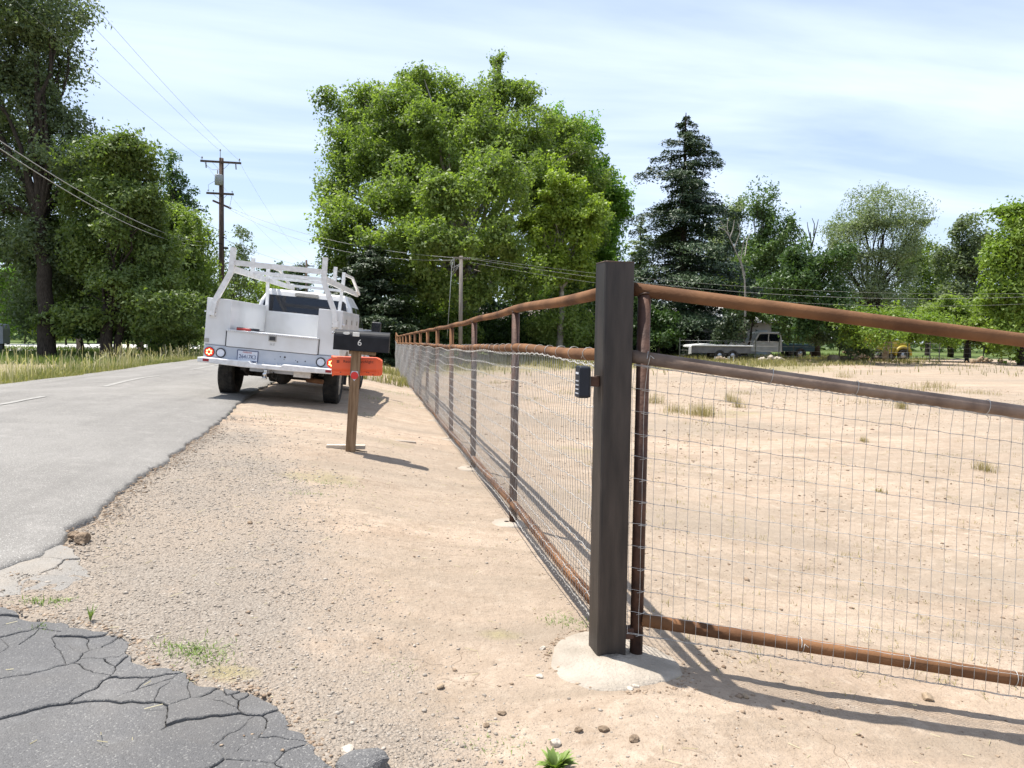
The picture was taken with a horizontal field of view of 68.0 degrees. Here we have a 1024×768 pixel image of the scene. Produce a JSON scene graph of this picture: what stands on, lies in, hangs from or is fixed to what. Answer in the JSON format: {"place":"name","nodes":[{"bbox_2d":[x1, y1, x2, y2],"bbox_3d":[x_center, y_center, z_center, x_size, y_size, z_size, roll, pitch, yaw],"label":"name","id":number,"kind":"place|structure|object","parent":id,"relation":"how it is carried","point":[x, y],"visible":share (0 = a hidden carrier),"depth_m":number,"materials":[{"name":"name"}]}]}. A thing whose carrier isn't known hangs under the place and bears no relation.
{"place":"outdoors","nodes":[
{"label":"outdoors","id":0,"kind":"place"},
{"bbox_2d":[4,344,199,349],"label":"side road","id":1,"kind":"structure","parent":0,"point":[95,345],"depth_m":61.53,"materials":[{"name":"asphalt"}]},
{"bbox_2d":[0,359,274,569],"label":"road","id":2,"kind":"structure","parent":0,"point":[79,450],"depth_m":7.41,"materials":[{"name":"asphalt"}]},
{"bbox_2d":[0,607,331,767],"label":"driveway","id":3,"kind":"structure","parent":0,"point":[70,697],"depth_m":2.52,"materials":[{"name":"asphalt"}]},
{"bbox_2d":[347,360,408,386],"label":"shoulder grass","id":4,"kind":"structure","parent":0,"point":[391,372],"depth_m":22.85,"materials":[{"name":"plant"}]},
{"bbox_2d":[0,331,1023,767],"bbox_3d":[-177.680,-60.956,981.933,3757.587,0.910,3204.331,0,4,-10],"label":"ground","id":5,"kind":"structure","parent":0,"point":[896,729],"depth_m":4.68,"materials":[{"name":"soil"}]},
{"bbox_2d":[0,324,9,351],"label":"roadside mailbox","id":6,"kind":"object","parent":5,"relation":"on","point":[4,336],"visible":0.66,"depth_m":40.60,"materials":[{"name":"grey metal"}]},
{"bbox_2d":[0,263,28,335],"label":"garden shrub","id":7,"kind":"object","parent":5,"relation":"on","point":[4,284],"visible":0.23,"depth_m":61.64,"materials":[{"name":"green plant"}]},
{"bbox_2d":[10,277,37,313],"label":"roadside thicket","id":8,"kind":"object","parent":5,"relation":"on","point":[23,292],"visible":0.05,"depth_m":49.00,"materials":[{"name":"green plant"}]},
{"bbox_2d":[0,545,89,596],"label":"worn verge","id":9,"kind":"structure","parent":5,"relation":"on","point":[49,561],"depth_m":3.63,"materials":[{"name":"asphalt"}]},
{"bbox_2d":[0,0,112,357],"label":"roadside tree","id":10,"kind":"object","parent":5,"relation":"on","point":[32,81],"visible":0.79,"depth_m":35.69,"materials":[{"name":"green plant"}]},
{"bbox_2d":[32,296,95,351],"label":"roadside thicket","id":11,"kind":"object","parent":5,"relation":"on","point":[77,337],"visible":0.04,"depth_m":40.97,"materials":[{"name":"green plant"}]},
{"bbox_2d":[67,531,79,539],"bbox_3d":[-2.385,0.824,4.142,0.075,0.047,0.058,0,4,-18],"label":"earth clod","id":12,"kind":"object","parent":5,"relation":"on","point":[71,534],"visible":0.56,"depth_m":4.12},
{"bbox_2d":[58,290,101,349],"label":"roadside tree","id":13,"kind":"object","parent":5,"relation":"on","point":[78,344],"visible":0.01,"depth_m":43.84,"materials":[{"name":"green plant"}]},
{"bbox_2d":[74,532,90,544],"bbox_3d":[-2.316,0.829,4.086,0.078,0.061,0.096,1,4,-4],"label":"earth clod","id":14,"kind":"object","parent":5,"relation":"on","point":[83,537],"visible":0.98,"depth_m":4.06,"materials":[{"name":"soil"}]},
{"bbox_2d":[87,604,96,619],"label":"grass tuft","id":15,"kind":"object","parent":5,"relation":"on","point":[91,613],"visible":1,"depth_m":3.18,"materials":[{"name":"green plant"}]},
{"bbox_2d":[0,351,202,383],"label":"grass verge","id":16,"kind":"object","parent":5,"relation":"on","point":[46,374],"depth_m":19.16,"materials":[{"name":"plant"}]},
{"bbox_2d":[0,344,203,364],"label":"tree shade grass","id":17,"kind":"object","parent":5,"relation":"on","point":[64,350],"visible":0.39,"depth_m":34.32,"materials":[{"name":"plant"}]},
{"bbox_2d":[0,341,203,382],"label":"seed stalks","id":18,"kind":"object","parent":5,"relation":"on","point":[125,360],"visible":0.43,"depth_m":20.12,"materials":[{"name":"plant"}]},
{"bbox_2d":[24,119,212,357],"bbox_3d":[-18.414,-6.332,35.040,12.430,10.696,6.475,3,4,34],"label":"roadside tree","id":19,"kind":"object","parent":5,"relation":"on","point":[125,281],"visible":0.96,"depth_m":33.65,"materials":[{"name":"green plant"}]},
{"bbox_2d":[70,305,167,354],"bbox_3d":[-19.328,-2.865,37.810,4.810,3.330,2.800,0,4,-10],"label":"roadside thicket","id":20,"kind":"object","parent":5,"relation":"on","point":[94,333],"visible":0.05,"depth_m":37.68,"materials":[{"name":"green plant"}]},
{"bbox_2d":[115,196,236,352],"bbox_3d":[-19.869,-6.454,44.885,9.209,9.676,5.744,3,4,29],"label":"roadside tree","id":21,"kind":"object","parent":5,"relation":"on","point":[202,273],"visible":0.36,"depth_m":43.14,"materials":[{"name":"green plant"}]},
{"bbox_2d":[146,293,206,352],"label":"roadside thicket","id":22,"kind":"object","parent":5,"relation":"on","point":[199,323],"visible":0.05,"depth_m":41.25,"materials":[{"name":"green plant"}]},
{"bbox_2d":[157,148,208,285],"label":"slender tree","id":23,"kind":"object","parent":5,"relation":"on","point":[174,197],"visible":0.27,"depth_m":65.81,"materials":[{"name":"green plant"}]},
{"bbox_2d":[200,149,240,282],"bbox_3d":[-18.459,-8.321,48.278,2.380,13.025,0.881,-1,4,-26],"label":"utility pole","id":24,"kind":"object","parent":5,"relation":"on","point":[219,179],"visible":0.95,"depth_m":48.06,"materials":[{"name":"brown wood"}]},
{"bbox_2d":[0,148,211,245],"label":"power line","id":25,"kind":"object","parent":24,"relation":"attached to","point":[77,197],"visible":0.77,"depth_m":22.67,"materials":[{"name":"rubber"}]},
{"bbox_2d":[15,0,196,154],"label":"power line","id":26,"kind":"object","parent":24,"relation":"attached to","point":[96,72],"visible":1,"depth_m":28.90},
{"bbox_2d":[0,141,215,242],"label":"power line","id":27,"kind":"object","parent":24,"relation":"attached to","point":[78,190],"visible":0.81,"depth_m":22.84,"materials":[{"name":"rubber"}]},
{"bbox_2d":[92,3,231,153],"bbox_3d":[-11.738,-11.721,17.738,0.010,1.165,61.841,0,4,-11],"label":"power line","id":28,"kind":"object","parent":24,"relation":"attached to","point":[155,74],"visible":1,"depth_m":28.66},
{"bbox_2d":[204,224,258,300],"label":"wispy tree","id":29,"kind":"object","parent":5,"relation":"on","point":[236,277],"visible":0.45,"depth_m":61.80,"materials":[{"name":"green plant"}]},
{"bbox_2d":[224,272,286,303],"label":"roadside bush","id":30,"kind":"object","parent":5,"relation":"on","point":[259,293],"visible":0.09,"depth_m":65.62,"materials":[{"name":"green plant"}]},
{"bbox_2d":[256,260,287,297],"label":"tree","id":31,"kind":"object","parent":5,"relation":"on","point":[271,270],"visible":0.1,"depth_m":119.13,"materials":[{"name":"green plant"}]},
{"bbox_2d":[197,247,380,403],"bbox_3d":[-4.039,-1.052,14.849,2.700,2.415,6.420,5,3,-6],"label":"utility truck","id":32,"kind":"object","parent":5,"relation":"on","point":[280,336],"visible":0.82,"depth_m":12.10,"materials":[{"name":"white paint"}]},
{"bbox_2d":[275,266,304,290],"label":"tree","id":33,"kind":"object","parent":5,"relation":"on","point":[288,272],"visible":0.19,"depth_m":119.15,"materials":[{"name":"green plant"}]},
{"bbox_2d":[284,262,313,292],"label":"tree","id":34,"kind":"object","parent":5,"relation":"on","point":[301,283],"visible":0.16,"depth_m":119.18,"materials":[{"name":"green plant"}]},
{"bbox_2d":[12,388,588,762],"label":"sparse weeds","id":35,"kind":"object","parent":5,"relation":"on","point":[181,646],"visible":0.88,"depth_m":3.05,"materials":[{"name":"green plant"}]},
{"bbox_2d":[298,260,314,291],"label":"utility pole","id":36,"kind":"object","parent":5,"relation":"on","point":[306,284],"visible":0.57,"depth_m":105.06,"materials":[{"name":"brown wood"}]},
{"bbox_2d":[326,444,365,448],"bbox_3d":[-1.770,0.668,8.091,0.405,0.042,0.085,1,3,-7],"label":"plank","id":37,"kind":"object","parent":5,"relation":"on","point":[343,446],"visible":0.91,"depth_m":8.05,"materials":[{"name":"wood"}]},
{"bbox_2d":[0,425,693,766],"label":"edge rubble","id":38,"kind":"object","parent":5,"relation":"on","point":[250,687],"visible":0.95,"depth_m":3.15,"materials":[{"name":"gravel"}]},
{"bbox_2d":[341,744,353,753],"bbox_3d":[-0.531,1.186,2.464,0.044,0.017,0.050,-2,5,-39],"label":"stone","id":39,"kind":"object","parent":5,"relation":"on","point":[345,749],"visible":0.8,"depth_m":2.46,"materials":[{"name":"stone"}]},
{"bbox_2d":[332,329,389,452],"bbox_3d":[-1.623,0.151,7.956,0.597,1.418,0.179,4,3,-6],"label":"mailbox","id":40,"kind":"object","parent":5,"relation":"on","point":[357,344],"visible":0.96,"depth_m":7.88,"materials":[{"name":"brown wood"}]},
{"bbox_2d":[331,355,382,375],"bbox_3d":[-1.643,-0.188,8.057,0.525,0.219,0.152,1,3,-6],"label":"newspaper box","id":41,"kind":"object","parent":40,"relation":"attached to","point":[370,366],"visible":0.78,"depth_m":8.00,"materials":[{"name":"orange plastic"}]},
{"bbox_2d":[335,747,389,767],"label":"asphalt lump","id":42,"kind":"object","parent":5,"relation":"on","point":[377,757],"visible":1,"depth_m":2.38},
{"bbox_2d":[328,244,439,366],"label":"cedar tree","id":43,"kind":"object","parent":5,"relation":"on","point":[366,268],"visible":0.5,"depth_m":38.83,"materials":[{"name":"green plant"}]},
{"bbox_2d":[402,305,425,345],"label":"shade shrub","id":44,"kind":"object","parent":5,"relation":"on","point":[411,316],"visible":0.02,"depth_m":45.54,"materials":[{"name":"green plant"}]},
{"bbox_2d":[393,296,469,354],"bbox_3d":[-5.509,-3.691,45.917,4.746,4.942,4.756,3,4,32],"label":"shade shrub","id":45,"kind":"object","parent":5,"relation":"on","point":[425,324],"visible":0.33,"depth_m":45.14,"materials":[{"name":"green plant"}]},
{"bbox_2d":[0,415,867,767],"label":"gravel","id":46,"kind":"structure","parent":5,"relation":"on","point":[430,762],"depth_m":3.64,"materials":[{"name":"gravel"}]},
{"bbox_2d":[419,291,484,355],"bbox_3d":[-3.895,-3.966,47.217,4.413,5.175,4.708,0,4,-10],"label":"shade shrub","id":47,"kind":"object","parent":5,"relation":"on","point":[454,316],"visible":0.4,"depth_m":46.29,"materials":[{"name":"green plant"}]},
{"bbox_2d":[447,256,469,365],"bbox_3d":[-2.625,-3.449,37.230,1.061,5.600,0.463,0,4,-10],"label":"utility pole","id":48,"kind":"object","parent":5,"relation":"on","point":[460,266],"visible":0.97,"depth_m":37.05,"materials":[{"name":"grey wood"}]},
{"bbox_2d":[229,207,452,257],"bbox_3d":[-10.496,-8.723,42.697,19.490,4.271,0.016,3,4,38],"label":"power line","id":49,"kind":"object","parent":48,"relation":"attached to","point":[342,242],"visible":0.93,"depth_m":42.19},
{"bbox_2d":[471,262,1011,305],"bbox_3d":[13.924,-4.939,38.520,32.144,1.769,0.007,0,4,-5],"label":"power line","id":50,"kind":"object","parent":48,"relation":"attached to","point":[794,302],"visible":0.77,"depth_m":38.61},
{"bbox_2d":[475,259,1009,298],"bbox_3d":[13.927,-5.216,38.503,32.145,1.567,0.011,0,4,-5],"label":"power line","id":51,"kind":"object","parent":48,"relation":"attached to","point":[765,293],"visible":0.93,"depth_m":38.51,"materials":[{"name":"rubber"}]},
{"bbox_2d":[471,257,1018,293],"bbox_3d":[13.930,-5.384,38.492,32.144,1.347,0.007,0,4,-5],"label":"power line","id":52,"kind":"object","parent":48,"relation":"attached to","point":[744,286],"visible":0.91,"depth_m":38.35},
{"bbox_2d":[304,46,618,356],"bbox_3d":[-4.330,-12.461,50.441,18.624,21.656,23.805,2,4,26],"label":"sycamore tree","id":53,"kind":"object","parent":5,"relation":"on","point":[431,161],"visible":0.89,"depth_m":45.85,"materials":[{"name":"green plant"}]},
{"bbox_2d":[386,265,594,341],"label":"garden tree","id":54,"kind":"object","parent":5,"relation":"on","point":[404,298],"visible":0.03,"depth_m":70.97,"materials":[{"name":"green plant"}]},
{"bbox_2d":[395,288,595,614],"bbox_3d":[-2.429,-0.496,19.060,0.339,1.903,31.695,0,4,-10],"label":"pipe fence","id":55,"kind":"object","parent":5,"relation":"on","point":[403,352],"visible":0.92,"depth_m":5.85,"materials":[{"name":"metal"}]},
{"bbox_2d":[471,295,531,355],"bbox_3d":[-0.999,-4.051,51.743,6.505,4.650,5.486,0,4,-10],"label":"shade shrub","id":56,"kind":"object","parent":5,"relation":"on","point":[494,334],"visible":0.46,"depth_m":50.99,"materials":[{"name":"green plant"}]},
{"bbox_2d":[6,455,998,765],"bbox_3d":[0.079,1.122,5.014,5.036,0.657,5.369,0,4,-10],"label":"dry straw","id":57,"kind":"object","parent":5,"relation":"on","point":[472,649],"visible":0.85,"depth_m":3.77,"materials":[{"name":"plant"}]},
{"bbox_2d":[1,289,1016,352],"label":"treeline","id":58,"kind":"object","parent":5,"relation":"on","point":[832,345],"depth_m":103.87,"materials":[{"name":"plant"}]},
{"bbox_2d":[505,293,551,356],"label":"shade shrub","id":59,"kind":"object","parent":5,"relation":"on","point":[524,339],"visible":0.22,"depth_m":48.79,"materials":[{"name":"green plant"}]},
{"bbox_2d":[550,738,560,747],"bbox_3d":[0.156,1.269,2.684,0.039,0.031,0.032,-1,4,-24],"label":"stone","id":60,"kind":"object","parent":5,"relation":"on","point":[555,742],"visible":0.98,"depth_m":2.67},
{"bbox_2d":[535,746,577,767],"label":"leafy weed","id":61,"kind":"object","parent":5,"relation":"on","point":[557,759],"visible":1,"depth_m":2.53,"materials":[{"name":"green plant"}]},
{"bbox_2d":[521,285,594,347],"bbox_3d":[3.127,-3.967,47.801,5.371,4.932,4.457,0,4,-10],"label":"shade shrub","id":62,"kind":"object","parent":5,"relation":"on","point":[576,331],"visible":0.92,"depth_m":47.13,"materials":[{"name":"green plant"}]},
{"bbox_2d":[510,149,611,347],"bbox_3d":[3.109,-8.000,47.252,6.256,13.090,4.583,2,4,23],"label":"sycamore tree","id":63,"kind":"object","parent":5,"relation":"on","point":[566,217],"visible":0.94,"depth_m":46.31,"materials":[{"name":"green plant"}]},
{"bbox_2d":[532,100,637,347],"bbox_3d":[5.412,-12.211,60.004,8.572,19.964,5.973,2,4,20],"label":"sycamore tree","id":64,"kind":"object","parent":5,"relation":"on","point":[621,206],"visible":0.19,"depth_m":59.18,"materials":[{"name":"green plant"}]},
{"bbox_2d":[569,281,637,347],"bbox_3d":[5.736,-4.435,50.209,5.679,5.649,4.203,-2,4,-38],"label":"shade shrub","id":65,"kind":"object","parent":5,"relation":"on","point":[591,345],"visible":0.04,"depth_m":49.41,"materials":[{"name":"green plant"}]},
{"bbox_2d":[598,725,609,732],"bbox_3d":[0.335,1.266,2.786,0.043,0.020,0.033,4,5,44],"label":"earth clod","id":66,"kind":"object","parent":5,"relation":"on","point":[602,728],"visible":1,"depth_m":2.78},
{"bbox_2d":[551,632,682,690],"bbox_3d":[0.460,1.278,3.423,0.643,0.133,0.664,0,4,-10],"label":"concrete footing","id":67,"kind":"object","parent":5,"relation":"on","point":[575,658],"visible":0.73,"depth_m":3.32,"materials":[{"name":"concrete"}]},
{"bbox_2d":[589,261,634,655],"bbox_3d":[0.447,0.402,3.442,0.142,1.889,0.142,0,4,-13],"label":"corner post","id":68,"kind":"object","parent":67,"relation":"on","point":[614,301],"visible":0.93,"depth_m":3.38,"materials":[{"name":"metal"}]},
{"bbox_2d":[575,366,599,397],"bbox_3d":[0.338,-0.010,3.385,0.100,0.143,0.083,0,4,-10],"label":"gate keypad","id":69,"kind":"object","parent":68,"relation":"attached to","point":[585,381],"visible":1,"depth_m":3.35,"materials":[{"name":"plastic"}]},
{"bbox_2d":[211,429,1022,767],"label":"dirt crumbs","id":70,"kind":"object","parent":5,"relation":"on","point":[647,629],"visible":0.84,"depth_m":3.88,"materials":[{"name":"soil"}]},
{"bbox_2d":[629,734,639,742],"bbox_3d":[0.435,1.266,2.707,0.038,0.027,0.036,-1,4,-21],"label":"earth clod","id":71,"kind":"object","parent":5,"relation":"on","point":[634,738],"visible":1,"depth_m":2.70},
{"bbox_2d":[624,216,655,346],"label":"pine tree","id":72,"kind":"object","parent":5,"relation":"on","point":[640,249],"visible":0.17,"depth_m":79.03,"materials":[{"name":"green plant"}]},
{"bbox_2d":[633,296,686,353],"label":"dark shrub","id":73,"kind":"object","parent":5,"relation":"on","point":[660,336],"visible":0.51,"depth_m":49.73,"materials":[{"name":"green plant"}]},
{"bbox_2d":[617,115,777,354],"bbox_3d":[12.495,-10.293,54.487,12.494,18.026,12.188,3,4,27],"label":"redwood tree","id":74,"kind":"object","parent":5,"relation":"on","point":[682,245],"visible":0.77,"depth_m":53.13,"materials":[{"name":"green plant"}]},
{"bbox_2d":[682,343,752,359],"bbox_3d":[12.662,-1.987,47.050,3.920,1.020,2.000,1,4,-1],"label":"flat trailer","id":75,"kind":"object","parent":5,"relation":"on","point":[715,351],"visible":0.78,"depth_m":46.14,"materials":[{"name":"white paint"}]},
{"bbox_2d":[418,378,1023,749],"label":"field clods","id":76,"kind":"object","parent":5,"relation":"on","point":[739,695],"visible":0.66,"depth_m":8.46,"materials":[{"name":"soil"}]},
{"bbox_2d":[668,305,774,355],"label":"house","id":77,"kind":"structure","parent":5,"relation":"on","point":[763,327],"depth_m":57.96,"materials":[{"name":"white metal"}]},
{"bbox_2d":[756,330,767,355],"bbox_3d":[19.032,-3.093,57.998,0.900,2.050,0.029,1,4,0],"label":"door","id":78,"kind":"structure","parent":77,"relation":"in","point":[758,353],"depth_m":58.03,"materials":[{"name":"grey"}]},
{"bbox_2d":[697,194,761,297],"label":"poplar tree","id":79,"kind":"object","parent":5,"relation":"on","point":[739,208],"visible":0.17,"depth_m":65.37,"materials":[{"name":"green plant"}]},
{"bbox_2d":[710,311,751,344],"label":"garden tree","id":80,"kind":"object","parent":5,"relation":"on","point":[728,328],"visible":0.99,"depth_m":46.73,"materials":[{"name":"green plant"}]},
{"bbox_2d":[718,218,751,342],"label":"dead tree","id":81,"kind":"object","parent":5,"relation":"on","point":[742,268],"visible":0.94,"depth_m":47.98,"materials":[{"name":"wood"}]},
{"bbox_2d":[453,376,1023,704],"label":"field litter","id":82,"kind":"object","parent":5,"relation":"on","point":[1011,499],"visible":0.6,"depth_m":6.47,"materials":[{"name":"brown plant"}]},
{"bbox_2d":[719,292,792,357],"bbox_3d":[16.331,-3.793,50.394,4.931,4.636,3.908,0,4,-10],"label":"hanging shrub","id":83,"kind":"object","parent":5,"relation":"on","point":[753,319],"visible":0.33,"depth_m":49.96,"materials":[{"name":"green plant"}]},
{"bbox_2d":[491,356,1021,493],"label":"field tufts","id":84,"kind":"object","parent":5,"relation":"on","point":[703,412],"visible":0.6,"depth_m":17.56,"materials":[{"name":"beige plant"}]},
{"bbox_2d":[721,332,814,357],"bbox_3d":[17.473,-2.642,52.036,5.935,1.836,1.814,1,4,-3],"label":"old pickup","id":85,"kind":"object","parent":5,"relation":"on","point":[760,337],"visible":0.45,"depth_m":51.16,"materials":[{"name":"white paint"}]},
{"bbox_2d":[728,175,812,302],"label":"poplar tree","id":86,"kind":"object","parent":5,"relation":"on","point":[764,253],"visible":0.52,"depth_m":59.32,"materials":[{"name":"green plant"}]},
{"bbox_2d":[758,355,784,360],"bbox_3d":[15.770,-1.545,46.062,1.723,0.465,0.601,0,4,-10],"label":"rock pile","id":87,"kind":"object","parent":5,"relation":"on","point":[772,357],"visible":0.54,"depth_m":45.94,"materials":[{"name":"stone"}]},
{"bbox_2d":[771,317,808,354],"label":"garden tree","id":88,"kind":"object","parent":5,"relation":"on","point":[784,339],"visible":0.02,"depth_m":59.17,"materials":[{"name":"green plant"}]},
{"bbox_2d":[651,352,949,359],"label":"garden grass","id":89,"kind":"structure","parent":5,"relation":"on","point":[827,354],"depth_m":54.95,"materials":[{"name":"plant"}]},
{"bbox_2d":[790,218,818,353],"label":"dead tree","id":90,"kind":"object","parent":5,"relation":"on","point":[809,235],"visible":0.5,"depth_m":61.97,"materials":[{"name":"wood"}]},
{"bbox_2d":[750,234,863,358],"bbox_3d":[17.986,-5.245,48.552,6.414,8.120,9.317,1,4,5],"label":"broadleaf tree","id":91,"kind":"object","parent":5,"relation":"on","point":[801,271],"visible":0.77,"depth_m":45.44,"materials":[{"name":"green plant"}]},
{"bbox_2d":[626,283,1023,698],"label":"pipe fence","id":92,"kind":"object","parent":5,"relation":"on","point":[644,359],"visible":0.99,"depth_m":3.36,"materials":[{"name":"metal"}]},
{"bbox_2d":[827,355,839,361],"bbox_3d":[19.702,-1.564,46.569,0.490,0.469,0.923,1,4,2],"label":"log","id":93,"kind":"object","parent":5,"relation":"on","point":[836,357],"visible":0.69,"depth_m":46.12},
{"bbox_2d":[679,338,990,362],"bbox_3d":[22.143,-2.083,47.945,23.608,1.357,1.340,0,4,-8],"label":"stock fence","id":94,"kind":"object","parent":5,"relation":"on","point":[793,351],"visible":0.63,"depth_m":47.62,"materials":[{"name":"brown metal"}]},
{"bbox_2d":[804,325,883,360],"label":"hanging shrub","id":95,"kind":"object","parent":5,"relation":"on","point":[825,338],"visible":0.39,"depth_m":46.71,"materials":[{"name":"green plant"}]},
{"bbox_2d":[810,179,943,313],"bbox_3d":[28.321,-9.003,59.943,10.250,14.224,6.849,0,4,-10],"label":"willow tree","id":96,"kind":"object","parent":5,"relation":"on","point":[866,220],"visible":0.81,"depth_m":59.08,"materials":[{"name":"green plant"}]},
{"bbox_2d":[842,335,911,360],"bbox_3d":[24.026,-2.488,50.002,4.000,1.950,1.800,1,4,-2],"label":"tractor","id":97,"kind":"object","parent":5,"relation":"on","point":[901,347],"visible":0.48,"depth_m":49.24,"materials":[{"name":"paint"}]},
{"bbox_2d":[824,300,976,361],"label":"fruit tree","id":98,"kind":"object","parent":5,"relation":"on","point":[888,337],"visible":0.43,"depth_m":43.81,"materials":[{"name":"green plant"}]},
{"bbox_2d":[890,234,957,355],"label":"garden tree","id":99,"kind":"object","parent":5,"relation":"on","point":[926,280],"visible":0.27,"depth_m":73.31,"materials":[{"name":"green plant"}]},
{"bbox_2d":[921,692,933,700],"bbox_3d":[1.908,1.438,3.483,0.051,0.040,0.064,1,4,7],"label":"stone","id":100,"kind":"object","parent":5,"relation":"on","point":[926,696],"visible":1,"depth_m":3.47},
{"bbox_2d":[915,303,980,356],"bbox_3d":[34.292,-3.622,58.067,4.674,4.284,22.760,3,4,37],"label":"fruit tree","id":101,"kind":"object","parent":5,"relation":"on","point":[955,312],"visible":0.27,"depth_m":49.44,"materials":[{"name":"green plant"}]},
{"bbox_2d":[914,291,1007,361],"bbox_3d":[30.098,-3.771,50.308,7.026,4.957,4.768,3,4,28],"label":"garden shrub","id":102,"kind":"object","parent":5,"relation":"on","point":[951,299],"visible":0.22,"depth_m":49.81,"materials":[{"name":"green plant"}]},
{"bbox_2d":[926,208,1003,357],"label":"garden tree","id":103,"kind":"object","parent":5,"relation":"on","point":[958,257],"visible":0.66,"depth_m":65.48,"materials":[{"name":"green plant"}]},
{"bbox_2d":[966,356,1003,363],"bbox_3d":[30.110,-1.528,48.064,2.730,0.507,0.729,0,4,-10],"label":"debris pile","id":104,"kind":"object","parent":5,"relation":"on","point":[980,359],"visible":0.94,"depth_m":47.77,"materials":[{"name":"beige stone"}]},
{"bbox_2d":[972,195,1023,364],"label":"maple tree","id":105,"kind":"object","parent":5,"relation":"on","point":[1004,258],"visible":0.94,"depth_m":45.34,"materials":[{"name":"green plant"}]},
{"bbox_2d":[0,0,1023,342],"label":"sky","id":106,"kind":"structure","parent":0,"point":[816,98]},
{"bbox_2d":[408,352,1022,376],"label":"field edge grass","id":107,"kind":"structure","parent":0,"point":[787,362],"depth_m":41.61,"materials":[{"name":"plant"}]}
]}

